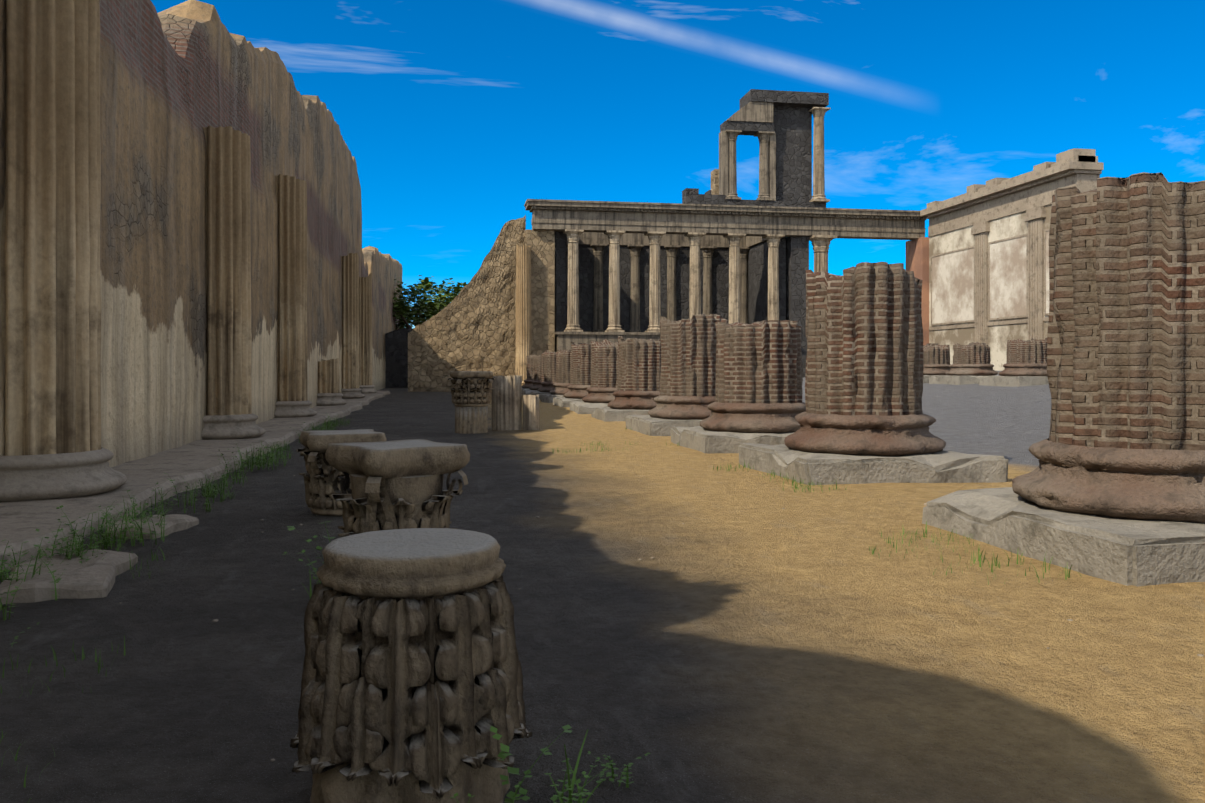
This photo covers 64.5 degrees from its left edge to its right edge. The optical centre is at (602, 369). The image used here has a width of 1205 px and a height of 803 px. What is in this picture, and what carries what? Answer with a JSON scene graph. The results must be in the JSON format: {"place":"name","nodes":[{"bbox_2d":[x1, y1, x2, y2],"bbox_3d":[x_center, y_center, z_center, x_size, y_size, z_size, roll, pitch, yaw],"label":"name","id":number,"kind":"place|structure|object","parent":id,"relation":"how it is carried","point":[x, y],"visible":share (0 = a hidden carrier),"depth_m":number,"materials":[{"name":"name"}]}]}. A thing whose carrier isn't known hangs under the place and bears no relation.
{"place":"outdoors","nodes":[
{"label":"outdoors","id":0,"kind":"place"},
{"bbox_2d":[522,380,533,387],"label":"column base","id":1,"kind":"object","parent":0,"point":[528,383],"visible":0.33,"depth_m":39.10,"materials":[{"name":"stone"}]},
{"bbox_2d":[526,354,534,379],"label":"column","id":2,"kind":"structure","parent":1,"relation":"on","point":[530,369],"depth_m":39.21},
{"bbox_2d":[525,229,554,354],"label":"tribunal wall","id":3,"kind":"structure","parent":0,"point":[541,243],"depth_m":43.06,"materials":[{"name":"stone"}]},
{"bbox_2d":[0,371,1204,802],"bbox_3d":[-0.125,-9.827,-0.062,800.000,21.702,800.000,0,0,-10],"label":"ground","id":4,"kind":"structure","parent":0,"point":[746,635],"depth_m":3.47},
{"bbox_2d":[0,551,29,620],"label":"weed plant","id":5,"kind":"object","parent":4,"relation":"on","point":[2,607],"visible":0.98,"depth_m":3.80,"materials":[{"name":"green plant"}]},
{"bbox_2d":[0,538,44,582],"bbox_3d":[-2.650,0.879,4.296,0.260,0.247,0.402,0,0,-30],"label":"grass","id":6,"kind":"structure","parent":4,"relation":"on","point":[34,571],"depth_m":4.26,"materials":[{"name":"green plant"}]},
{"bbox_2d":[14,555,64,600],"bbox_3d":[-2.480,0.916,4.181,0.235,0.173,0.172,0,0,-10],"label":"weed plant","id":7,"kind":"object","parent":4,"relation":"on","point":[53,577],"visible":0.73,"depth_m":4.18,"materials":[{"name":"green plant"}]},
{"bbox_2d":[46,521,89,556],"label":"grass","id":8,"kind":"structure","parent":4,"relation":"on","point":[57,531],"depth_m":4.71,"materials":[{"name":"green plant"}]},
{"bbox_2d":[0,549,137,603],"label":"broken slab","id":9,"kind":"object","parent":4,"relation":"on","point":[93,577],"depth_m":4.28,"materials":[{"name":"stone"}]},
{"bbox_2d":[50,519,98,553],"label":"grass","id":10,"kind":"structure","parent":4,"relation":"on","point":[55,536],"depth_m":4.79,"materials":[{"name":"green plant"}]},
{"bbox_2d":[45,637,125,672],"bbox_3d":[-1.773,0.965,3.242,0.242,0.076,0.318,0,0,-10],"label":"grass tuft","id":11,"kind":"object","parent":4,"relation":"on","point":[99,667],"visible":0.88,"depth_m":3.26,"materials":[{"name":"green plant"}]},
{"bbox_2d":[56,505,133,549],"bbox_3d":[-2.827,0.875,5.251,0.417,0.256,0.314,0,0,-10],"label":"weed plant","id":12,"kind":"object","parent":4,"relation":"on","point":[101,541],"visible":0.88,"depth_m":5.26,"materials":[{"name":"green plant"}]},
{"bbox_2d":[95,506,147,546],"bbox_3d":[-2.741,0.894,5.442,0.408,0.218,0.194,0,0,32],"label":"weed plant","id":13,"kind":"object","parent":4,"relation":"on","point":[121,531],"visible":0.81,"depth_m":5.38,"materials":[{"name":"green plant"}]},
{"bbox_2d":[95,508,156,542],"bbox_3d":[-2.761,0.904,5.555,0.358,0.197,0.173,0,0,-28],"label":"weed plant","id":14,"kind":"object","parent":4,"relation":"on","point":[150,512],"visible":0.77,"depth_m":5.51,"materials":[{"name":"green plant"}]},
{"bbox_2d":[113,506,168,545],"bbox_3d":[-2.616,0.893,5.447,0.291,0.219,0.382,0,0,-38],"label":"weed plant","id":15,"kind":"object","parent":4,"relation":"on","point":[133,542],"visible":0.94,"depth_m":5.42,"materials":[{"name":"green plant"}]},
{"bbox_2d":[121,490,171,519],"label":"grass","id":16,"kind":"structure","parent":4,"relation":"on","point":[134,514],"depth_m":5.95,"materials":[{"name":"green plant"}]},
{"bbox_2d":[121,501,175,539],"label":"weed plant","id":17,"kind":"object","parent":4,"relation":"on","point":[145,521],"visible":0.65,"depth_m":5.60,"materials":[{"name":"green plant"}]},
{"bbox_2d":[107,514,198,538],"bbox_3d":[-2.780,0.977,5.875,0.384,0.112,0.559,0,0,2],"label":"broken slab","id":18,"kind":"object","parent":4,"relation":"on","point":[176,522],"depth_m":5.79,"materials":[{"name":"stone"}]},
{"bbox_2d":[0,391,389,569],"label":"stone ledge","id":19,"kind":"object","parent":4,"relation":"on","point":[21,522],"depth_m":7.47,"materials":[{"name":"stone"}]},
{"bbox_2d":[0,447,126,501],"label":"column base","id":20,"kind":"object","parent":19,"relation":"on","point":[47,476],"visible":0.94,"depth_m":6.51,"materials":[{"name":"stone"}]},
{"bbox_2d":[0,0,101,455],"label":"column","id":21,"kind":"structure","parent":20,"relation":"on","point":[51,308],"depth_m":6.59,"materials":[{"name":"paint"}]},
{"bbox_2d":[201,413,265,439],"bbox_3d":[-4.861,0.733,12.521,0.819,0.300,1.194,0,0,-10],"label":"column base","id":22,"kind":"object","parent":19,"relation":"on","point":[215,427],"visible":0.9,"depth_m":12.09,"materials":[{"name":"stone"}]},
{"bbox_2d":[203,126,251,414],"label":"column","id":23,"kind":"structure","parent":22,"relation":"on","point":[228,279],"depth_m":12.21,"materials":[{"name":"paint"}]},
{"bbox_2d":[274,400,316,417],"bbox_3d":[-5.769,0.733,17.849,0.812,0.300,1.194,0,0,-10],"label":"column base","id":24,"kind":"object","parent":19,"relation":"on","point":[287,409],"visible":0.81,"depth_m":17.41,"materials":[{"name":"stone"}]},
{"bbox_2d":[275,174,307,400],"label":"column","id":25,"kind":"structure","parent":24,"relation":"on","point":[292,376],"depth_m":17.53,"materials":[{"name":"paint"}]},
{"bbox_2d":[316,393,346,405],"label":"column base","id":26,"kind":"object","parent":19,"relation":"on","point":[329,399],"visible":0.79,"depth_m":23.13,"materials":[{"name":"stone"}]},
{"bbox_2d":[318,359,339,392],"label":"column","id":27,"kind":"structure","parent":26,"relation":"on","point":[328,377],"depth_m":23.25,"materials":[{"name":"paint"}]},
{"bbox_2d":[342,388,364,398],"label":"column base","id":28,"kind":"object","parent":19,"relation":"on","point":[351,393],"visible":0.85,"depth_m":28.84,"materials":[{"name":"stone"}]},
{"bbox_2d":[341,253,358,388],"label":"column","id":29,"kind":"structure","parent":28,"relation":"on","point":[350,318],"depth_m":28.96,"materials":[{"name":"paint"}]},
{"bbox_2d":[359,385,376,393],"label":"column base","id":30,"kind":"object","parent":19,"relation":"on","point":[367,388],"visible":0.77,"depth_m":34.59,"materials":[{"name":"stone"}]},
{"bbox_2d":[359,273,372,384],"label":"column","id":31,"kind":"structure","parent":30,"relation":"on","point":[365,335],"depth_m":34.68,"materials":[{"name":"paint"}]},
{"bbox_2d":[180,489,214,512],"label":"grass","id":32,"kind":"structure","parent":4,"relation":"on","point":[206,503],"depth_m":6.63,"materials":[{"name":"green plant"}]},
{"bbox_2d":[0,0,401,466],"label":"wall","id":33,"kind":"structure","parent":4,"relation":"on","point":[175,80],"depth_m":11.31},
{"bbox_2d":[287,521,334,582],"bbox_3d":[-1.197,0.828,4.013,0.230,0.350,0.237,0,0,4],"label":"weed plant","id":34,"kind":"object","parent":4,"relation":"on","point":[308,540],"visible":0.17,"depth_m":3.98,"materials":[{"name":"green plant"}]},
{"bbox_2d":[296,429,386,515],"bbox_3d":[-1.841,0.723,6.746,0.602,0.560,0.604,0,0,-24],"label":"fallen capital","id":35,"kind":"object","parent":4,"relation":"on","point":[319,490],"visible":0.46,"depth_m":6.54,"materials":[{"name":"stone"}]},
{"bbox_2d":[325,439,469,536],"bbox_3d":[-0.941,0.673,4.365,0.567,0.660,0.570,0,0,-38],"label":"fallen capital","id":36,"kind":"object","parent":4,"relation":"on","point":[396,484],"visible":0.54,"depth_m":4.22,"materials":[{"name":"stone"}]},
{"bbox_2d":[385,328,412,387],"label":"doorway","id":37,"kind":"structure","parent":4,"relation":"on","point":[396,358],"depth_m":50.85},
{"bbox_2d":[290,528,531,802],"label":"fallen capital","id":38,"kind":"object","parent":4,"relation":"on","point":[412,688],"visible":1,"depth_m":2.05,"materials":[{"name":"stone"}]},
{"bbox_2d":[399,275,449,328],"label":"tree","id":39,"kind":"object","parent":4,"relation":"on","point":[438,289],"depth_m":72.24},
{"bbox_2d":[392,276,460,329],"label":"tree","id":40,"kind":"object","parent":4,"relation":"on","point":[399,306],"depth_m":62.11,"materials":[{"name":"plant"}]},
{"bbox_2d":[397,278,467,321],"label":"tree","id":41,"kind":"object","parent":4,"relation":"on","point":[457,287],"depth_m":66.41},
{"bbox_2d":[408,215,525,391],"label":"sloping stone wall","id":42,"kind":"structure","parent":4,"relation":"on","point":[471,326],"depth_m":43.22,"materials":[{"name":"stone"}]},
{"bbox_2d":[455,406,487,433],"bbox_3d":[-2.077,0.785,15.124,0.523,0.436,0.524,0,0,-34],"label":"column stump","id":43,"kind":"object","parent":4,"relation":"on","point":[471,420],"visible":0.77,"depth_m":14.91,"materials":[{"name":"stone"}]},
{"bbox_2d":[447,371,495,406],"bbox_3d":[-2.079,0.308,15.125,0.746,0.550,0.741,0,0,-21],"label":"capital on drum","id":44,"kind":"object","parent":43,"relation":"on","point":[471,389],"visible":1,"depth_m":14.89,"materials":[{"name":"stone"}]},
{"bbox_2d":[491,375,521,429],"bbox_3d":[-1.596,0.550,15.869,0.501,0.906,0.504,0,0,-2],"label":"fluted drum","id":45,"kind":"object","parent":4,"relation":"on","point":[506,402],"visible":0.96,"depth_m":15.67,"materials":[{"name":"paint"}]},
{"bbox_2d":[515,244,531,384],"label":"column","id":46,"kind":"structure","parent":4,"relation":"on","point":[523,302],"depth_m":42.34,"materials":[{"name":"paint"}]},
{"bbox_2d":[522,390,537,394],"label":"stone plinth","id":47,"kind":"structure","parent":4,"relation":"on","point":[527,392],"depth_m":35.40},
{"bbox_2d":[529,381,543,389],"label":"column base","id":48,"kind":"object","parent":47,"relation":"on","point":[536,385],"visible":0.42,"depth_m":35.74,"materials":[{"name":"stone"}]},
{"bbox_2d":[534,353,543,380],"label":"column","id":49,"kind":"structure","parent":48,"relation":"on","point":[539,367],"depth_m":35.83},
{"bbox_2d":[522,394,539,429],"bbox_3d":[-1.183,0.710,15.835,0.279,0.586,0.288,0,0,31],"label":"drum","id":50,"kind":"object","parent":4,"relation":"on","point":[531,415],"visible":1,"depth_m":15.72,"materials":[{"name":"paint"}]},
{"bbox_2d":[490,724,588,802],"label":"weed plant","id":51,"kind":"object","parent":4,"relation":"on","point":[502,754],"visible":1,"depth_m":2.02,"materials":[{"name":"green plant"}]},
{"bbox_2d":[530,391,549,398],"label":"stone plinth","id":52,"kind":"structure","parent":4,"relation":"on","point":[536,393],"depth_m":32.18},
{"bbox_2d":[538,382,555,392],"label":"column base","id":53,"kind":"object","parent":52,"relation":"on","point":[548,387],"visible":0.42,"depth_m":32.33,"materials":[{"name":"stone"}]},
{"bbox_2d":[544,350,570,381],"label":"column","id":54,"kind":"structure","parent":53,"relation":"on","point":[549,366],"depth_m":32.43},
{"bbox_2d":[540,394,563,402],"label":"stone plinth","id":55,"kind":"structure","parent":4,"relation":"on","point":[546,398],"depth_m":28.44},
{"bbox_2d":[549,383,570,394],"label":"column base","id":56,"kind":"object","parent":55,"relation":"on","point":[560,389],"visible":0.35,"depth_m":28.91,"materials":[{"name":"stone"}]},
{"bbox_2d":[556,350,571,382],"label":"column","id":57,"kind":"structure","parent":56,"relation":"on","point":[563,366],"depth_m":29.01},
{"bbox_2d":[553,397,582,406],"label":"stone plinth","id":58,"kind":"structure","parent":4,"relation":"on","point":[561,401],"depth_m":25.20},
{"bbox_2d":[563,385,590,398],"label":"column base","id":59,"kind":"object","parent":58,"relation":"on","point":[577,391],"visible":0.38,"depth_m":25.50,"materials":[{"name":"stone"}]},
{"bbox_2d":[571,342,600,384],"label":"brick column","id":60,"kind":"structure","parent":59,"relation":"on","point":[580,363],"depth_m":25.60,"materials":[{"name":"brick"}]},
{"bbox_2d":[545,758,597,802],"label":"weed plant","id":61,"kind":"object","parent":4,"relation":"on","point":[580,799],"visible":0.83,"depth_m":2.12,"materials":[{"name":"green plant"}]},
{"bbox_2d":[549,729,613,802],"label":"tall grass","id":62,"kind":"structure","parent":4,"relation":"on","point":[572,782],"depth_m":2.07,"materials":[{"name":"green plant"}]},
{"bbox_2d":[569,401,607,413],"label":"stone plinth","id":63,"kind":"structure","parent":4,"relation":"on","point":[580,407],"depth_m":21.82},
{"bbox_2d":[582,387,616,402],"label":"column base","id":64,"kind":"object","parent":63,"relation":"on","point":[599,395],"visible":0.44,"depth_m":22.10,"materials":[{"name":"stone"}]},
{"bbox_2d":[590,339,618,387],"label":"brick column","id":65,"kind":"structure","parent":64,"relation":"on","point":[604,373],"depth_m":22.23,"materials":[{"name":"brick"}]},
{"bbox_2d":[555,332,659,351],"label":"podium ledge","id":66,"kind":"object","parent":4,"relation":"on","point":[563,340],"visible":0.1,"depth_m":43.04,"materials":[{"name":"stone"}]},
{"bbox_2d":[567,243,749,331],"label":"columns","id":67,"kind":"structure","parent":66,"relation":"on","point":[671,251],"depth_m":48.57,"materials":[{"name":"stone"}]},
{"bbox_2d":[563,229,784,331],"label":"columns","id":68,"kind":"structure","parent":66,"relation":"on","point":[655,238],"depth_m":43.82,"materials":[{"name":"stone"}]},
{"bbox_2d":[524,199,925,247],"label":"entablature","id":69,"kind":"structure","parent":68,"relation":"on","point":[634,221],"depth_m":44.26,"materials":[{"name":"stone"}]},
{"bbox_2d":[719,130,775,200],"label":"columns","id":70,"kind":"structure","parent":69,"relation":"on","point":[728,171],"depth_m":44.61,"materials":[{"name":"stone"}]},
{"bbox_2d":[808,107,830,202],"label":"column","id":71,"kind":"structure","parent":69,"relation":"on","point":[818,113],"depth_m":44.95,"materials":[{"name":"stone"}]},
{"bbox_2d":[587,751,649,788],"bbox_3d":[0.044,0.953,2.278,0.151,0.100,0.082,0,0,12],"label":"weed plant","id":72,"kind":"object","parent":4,"relation":"on","point":[627,777],"visible":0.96,"depth_m":2.27,"materials":[{"name":"green plant"}]},
{"bbox_2d":[591,407,650,421],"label":"stone plinth","id":73,"kind":"structure","parent":4,"relation":"on","point":[606,414],"depth_m":18.23,"materials":[{"name":"stone"}]},
{"bbox_2d":[608,390,659,409],"bbox_3d":[0.871,0.601,19.204,1.520,0.375,1.537,0,0,-10],"label":"column base","id":74,"kind":"object","parent":73,"relation":"on","point":[643,400],"visible":0.6,"depth_m":18.61,"materials":[{"name":"stone"}]},
{"bbox_2d":[617,336,660,390],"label":"brick column","id":75,"kind":"structure","parent":74,"relation":"on","point":[639,363],"depth_m":18.74,"materials":[{"name":"brick"}]},
{"bbox_2d":[625,415,701,435],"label":"stone plinth","id":76,"kind":"structure","parent":4,"relation":"on","point":[647,425],"depth_m":14.54,"materials":[{"name":"stone"}]},
{"bbox_2d":[648,395,715,419],"bbox_3d":[1.494,0.602,15.482,1.519,0.373,1.545,0,0,-10],"label":"column base","id":77,"kind":"object","parent":76,"relation":"on","point":[682,407],"visible":0.6,"depth_m":14.90,"materials":[{"name":"stone"}]},
{"bbox_2d":[660,314,727,396],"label":"brick column","id":78,"kind":"structure","parent":77,"relation":"on","point":[688,356],"depth_m":15.03,"materials":[{"name":"brick"}]},
{"bbox_2d":[555,231,785,331],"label":"wall","id":79,"kind":"structure","parent":4,"relation":"on","point":[757,265],"depth_m":48.41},
{"bbox_2d":[711,169,718,194],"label":"wall fragment","id":80,"kind":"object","parent":79,"relation":"on","point":[714,181],"depth_m":49.05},
{"bbox_2d":[670,426,793,453],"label":"stone plinth","id":81,"kind":"structure","parent":4,"relation":"on","point":[700,439],"depth_m":11.45,"materials":[{"name":"stone"}]},
{"bbox_2d":[700,402,805,432],"bbox_3d":[2.018,0.604,12.374,1.526,0.371,1.526,0,0,-10],"label":"column base","id":82,"kind":"object","parent":81,"relation":"on","point":[754,417],"visible":0.88,"depth_m":11.78,"materials":[{"name":"stone"}]},
{"bbox_2d":[715,320,802,403],"bbox_3d":[2.022,-0.112,12.364,1.129,1.089,1.119,0,0,-14],"label":"column shaft","id":83,"kind":"object","parent":82,"relation":"on","point":[759,362],"visible":0.94,"depth_m":11.93,"materials":[{"name":"brick"}]},
{"bbox_2d":[809,235,836,272],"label":"column","id":84,"kind":"structure","parent":4,"relation":"on","point":[820,244],"depth_m":45.00,"materials":[{"name":"stone"}]},
{"bbox_2d":[738,443,1007,484],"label":"stone plinth","id":85,"kind":"structure","parent":4,"relation":"on","point":[942,466],"depth_m":8.44,"materials":[{"name":"stone"}]},
{"bbox_2d":[784,412,945,455],"bbox_3d":[2.547,0.604,9.306,1.540,0.372,1.536,0,0,-10],"label":"column base","id":86,"kind":"object","parent":85,"relation":"on","point":[899,435],"visible":0.81,"depth_m":8.74,"materials":[{"name":"stone"}]},
{"bbox_2d":[805,262,923,415],"bbox_3d":[2.548,-0.277,9.305,1.126,1.420,1.133,0,0,-41],"label":"column shaft","id":87,"kind":"object","parent":86,"relation":"on","point":[863,330],"visible":1,"depth_m":8.87,"materials":[{"name":"brick"}]},
{"bbox_2d":[923,375,946,382],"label":"stone plinth","id":88,"kind":"structure","parent":4,"relation":"on","point":[925,378],"depth_m":31.15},
{"bbox_2d":[923,364,950,374],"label":"column base","id":89,"kind":"object","parent":88,"relation":"on","point":[935,369],"visible":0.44,"depth_m":31.58,"materials":[{"name":"stone"}]},
{"bbox_2d":[923,343,949,364],"bbox_3d":[11.131,-0.524,32.174,1.131,0.736,1.122,0,0,-35],"label":"column shaft","id":90,"kind":"object","parent":89,"relation":"on","point":[935,353],"visible":0.81,"depth_m":31.74,"materials":[{"name":"brick"}]},
{"bbox_2d":[929,375,994,384],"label":"stone plinth","id":91,"kind":"structure","parent":4,"relation":"on","point":[954,380],"depth_m":29.03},
{"bbox_2d":[945,364,997,375],"bbox_3d":[11.523,0.014,29.814,1.537,0.370,1.520,0,0,-10],"label":"column base","id":92,"kind":"object","parent":91,"relation":"on","point":[972,369],"visible":0.98,"depth_m":29.25,"materials":[{"name":"stone"}]},
{"bbox_2d":[953,342,990,363],"bbox_3d":[11.531,-0.510,29.816,1.129,0.709,1.130,0,0,-2],"label":"column shaft","id":93,"kind":"object","parent":92,"relation":"on","point":[974,353],"visible":0.92,"depth_m":29.39,"materials":[{"name":"brick"}]},
{"bbox_2d":[929,204,1051,370],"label":"wall","id":94,"kind":"structure","parent":4,"relation":"on","point":[1009,226],"depth_m":40.32,"materials":[{"name":"paint"}]},
{"bbox_2d":[906,237,928,344],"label":"brick pier wall","id":95,"kind":"structure","parent":94,"relation":"attached to","point":[917,256],"depth_m":45.46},
{"bbox_2d":[929,206,1049,344],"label":"wall pilasters","id":96,"kind":"object","parent":94,"relation":"attached to","point":[1035,235],"depth_m":37.81,"materials":[{"name":"stone"}]},
{"bbox_2d":[932,231,1048,323],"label":"wall panels","id":97,"kind":"object","parent":94,"relation":"attached to","point":[953,287],"visible":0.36,"depth_m":40.33,"materials":[{"name":"paint"}]},
{"bbox_2d":[920,148,1103,236],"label":"cornice","id":98,"kind":"structure","parent":94,"relation":"on","point":[1037,186],"depth_m":38.40,"materials":[{"name":"stone"}]},
{"bbox_2d":[973,549,1031,571],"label":"grass tuft","id":99,"kind":"object","parent":4,"relation":"on","point":[992,561],"visible":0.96,"depth_m":4.84,"materials":[{"name":"green plant"}]},
{"bbox_2d":[979,376,1048,386],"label":"stone plinth","id":100,"kind":"structure","parent":4,"relation":"on","point":[1011,381],"depth_m":26.06,"materials":[{"name":"stone"}]},
{"bbox_2d":[999,363,1046,375],"bbox_3d":[12.024,0.015,26.957,1.531,0.372,1.522,0,0,-10],"label":"column base","id":101,"kind":"object","parent":100,"relation":"on","point":[1025,369],"visible":0.77,"depth_m":26.40,"materials":[{"name":"stone"}]},
{"bbox_2d":[1006,338,1046,363],"bbox_3d":[12.026,-0.523,26.964,1.116,0.734,1.114,0,0,6],"label":"column shaft","id":102,"kind":"object","parent":101,"relation":"on","point":[1032,350],"visible":0.9,"depth_m":26.54,"materials":[{"name":"brick"}]},
{"bbox_2d":[1016,557,1080,582],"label":"grass tuft","id":103,"kind":"object","parent":4,"relation":"on","point":[1068,575],"visible":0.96,"depth_m":4.59,"materials":[{"name":"green plant"}]},
{"bbox_2d":[922,487,1204,586],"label":"stone plinth","id":104,"kind":"structure","parent":4,"relation":"on","point":[1133,552],"depth_m":4.82,"materials":[{"name":"stone"}]},
{"bbox_2d":[1012,438,1204,522],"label":"column base","id":105,"kind":"object","parent":104,"relation":"on","point":[1149,484],"visible":0.85,"depth_m":5.03,"materials":[{"name":"stone"}]},
{"bbox_2d":[1047,172,1204,450],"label":"column shaft","id":106,"kind":"object","parent":105,"relation":"on","point":[1126,348],"visible":0.96,"depth_m":5.16,"materials":[{"name":"brick"}]},
{"bbox_2d":[151,0,1204,328],"label":"sky","id":107,"kind":"structure","parent":0,"point":[452,115],"materials":[{"name":"blue"}]},
{"bbox_2d":[682,89,828,207],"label":"tribunal wall","id":108,"kind":"structure","parent":0,"point":[790,126],"depth_m":45.10,"materials":[{"name":"stone"}]},
{"bbox_2d":[726,101,772,122],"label":"raking block","id":109,"kind":"structure","parent":108,"relation":"on","point":[751,111],"depth_m":44.36,"materials":[{"name":"stone"}]},
{"bbox_2d":[786,236,808,377],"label":"wall","id":110,"kind":"structure","parent":0,"point":[797,257],"depth_m":45.13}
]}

